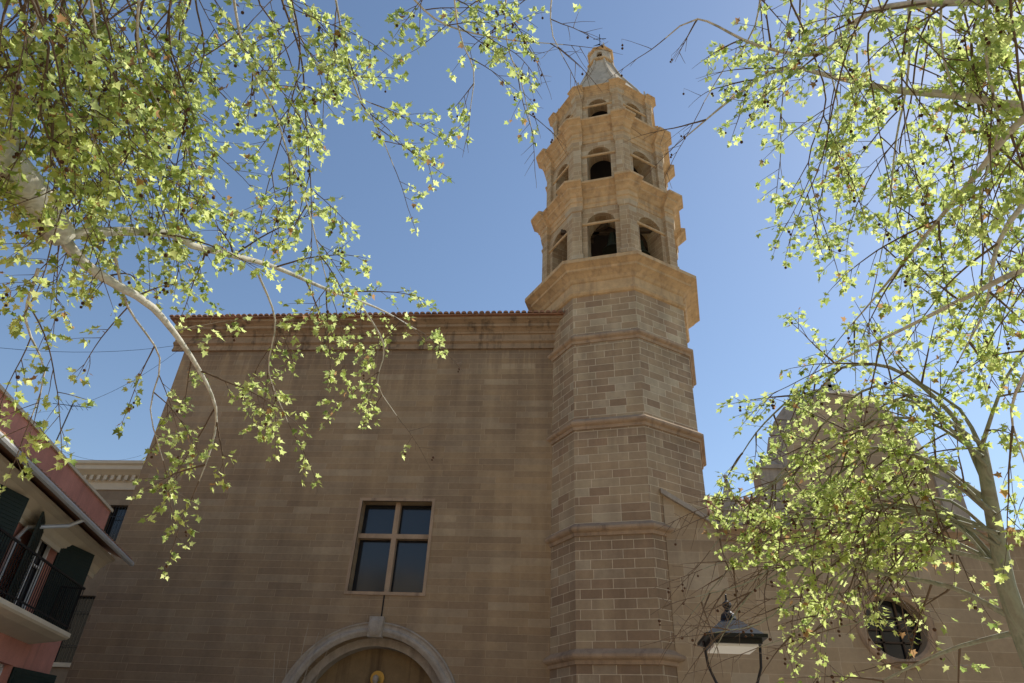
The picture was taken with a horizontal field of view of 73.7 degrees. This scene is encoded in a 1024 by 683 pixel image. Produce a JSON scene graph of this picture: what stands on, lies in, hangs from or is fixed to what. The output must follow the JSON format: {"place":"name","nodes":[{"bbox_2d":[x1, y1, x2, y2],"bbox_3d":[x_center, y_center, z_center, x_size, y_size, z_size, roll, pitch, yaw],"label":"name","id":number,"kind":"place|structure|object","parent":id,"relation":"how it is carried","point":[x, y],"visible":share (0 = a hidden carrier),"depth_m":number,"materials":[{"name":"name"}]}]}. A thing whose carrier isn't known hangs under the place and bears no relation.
{"place":"outdoors","nodes":[
{"label":"outdoors","id":0,"kind":"place"},
{"bbox_2d":[0,0,622,580],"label":"tree","id":1,"kind":"object","parent":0,"point":[84,142],"depth_m":5.24,"materials":[{"name":"green plant"}]},
{"bbox_2d":[0,7,603,567],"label":"plane seed balls","id":2,"kind":"object","parent":1,"relation":"attached to","point":[104,89],"visible":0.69,"depth_m":5.34},
{"bbox_2d":[344,498,435,615],"bbox_3d":[-3.635,6.495,20.575,2.400,3.540,0.425,0,-34,5],"label":"window","id":3,"kind":"structure","parent":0,"point":[394,550],"depth_m":20.83,"materials":[{"name":"black glass"}]},
{"bbox_2d":[0,0,1023,529],"label":"sky","id":4,"kind":"structure","parent":0,"point":[476,247],"materials":[{"name":"blue"}]},
{"bbox_2d":[706,495,763,525],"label":"church chapel roof","id":5,"kind":"structure","parent":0,"point":[740,499],"depth_m":20.76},
{"bbox_2d":[660,475,1023,669],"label":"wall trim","id":6,"kind":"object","parent":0,"point":[894,648],"visible":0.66,"depth_m":17.85,"materials":[{"name":"beige stone"}]},
{"bbox_2d":[666,539,1023,682],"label":"chapel wall","id":7,"kind":"structure","parent":0,"point":[846,654],"depth_m":17.34,"materials":[{"name":"beige stone"}]},
{"bbox_2d":[751,379,973,528],"bbox_3d":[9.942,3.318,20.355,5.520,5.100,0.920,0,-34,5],"label":"dome","id":8,"kind":"structure","parent":7,"relation":"on","point":[774,469],"depth_m":19.88,"materials":[{"name":"stone"}]},
{"label":"ground","id":9,"kind":"structure","parent":0,"visible":0},
{"bbox_2d":[0,384,133,682],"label":"pink townhouse","id":10,"kind":"structure","parent":9,"relation":"on","point":[57,543],"depth_m":14.85,"materials":[{"name":"paint"}]},
{"bbox_2d":[50,460,144,682],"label":"beige stone building","id":11,"kind":"structure","parent":9,"relation":"on","point":[110,482],"depth_m":27.52,"materials":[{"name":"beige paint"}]},
{"bbox_2d":[64,349,552,682],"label":"building wall","id":12,"kind":"structure","parent":9,"relation":"on","point":[253,584],"depth_m":21.14,"materials":[{"name":"beige stone"}]},
{"bbox_2d":[5,332,240,460],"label":"overhead cables","id":13,"kind":"object","parent":12,"relation":"attached to","point":[118,388],"visible":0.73,"depth_m":21.07,"materials":[{"name":"black metal"}]},
{"bbox_2d":[171,315,561,351],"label":"cornice","id":14,"kind":"structure","parent":12,"relation":"attached to","point":[495,332],"depth_m":24.68,"materials":[{"name":"beige stone"}]},
{"bbox_2d":[169,310,564,322],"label":"roof tiles","id":15,"kind":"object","parent":12,"relation":"on","point":[173,318],"depth_m":24.66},
{"bbox_2d":[282,616,454,682],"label":"arch","id":16,"kind":"structure","parent":9,"relation":"on","point":[375,656],"depth_m":19.20,"materials":[{"name":"beige stone"}]},
{"bbox_2d":[525,34,707,682],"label":"church bell tower","id":17,"kind":"structure","parent":9,"relation":"on","point":[625,439],"depth_m":21.95,"materials":[{"name":"beige stone"}]},
{"bbox_2d":[561,223,651,256],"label":"church bells","id":18,"kind":"object","parent":17,"relation":"in","point":[611,246],"visible":0.29,"depth_m":26.38,"materials":[{"name":"black metal"}]},
{"bbox_2d":[697,594,767,682],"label":"street lamp","id":19,"kind":"object","parent":9,"relation":"on","point":[728,643],"visible":0.83,"depth_m":6.86,"materials":[{"name":"black metal"}]},
{"bbox_2d":[605,0,1023,583],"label":"plane tree","id":20,"kind":"object","parent":9,"relation":"on","point":[999,48],"depth_m":5.31,"materials":[{"name":"green plant"}]},
{"bbox_2d":[620,5,1023,412],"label":"plane seed balls","id":21,"kind":"object","parent":20,"relation":"attached to","point":[883,113],"visible":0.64,"depth_m":5.37},
{"bbox_2d":[640,295,1023,682],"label":"young plane tree","id":22,"kind":"object","parent":9,"relation":"on","point":[1011,611],"depth_m":5.69,"materials":[{"name":"green plant"}]},
{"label":"forecourt pavement","id":23,"kind":"structure","parent":0,"visible":0},
{"bbox_2d":[273,623,328,682],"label":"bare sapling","id":24,"kind":"object","parent":23,"relation":"on","point":[299,661],"visible":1,"depth_m":16.52,"materials":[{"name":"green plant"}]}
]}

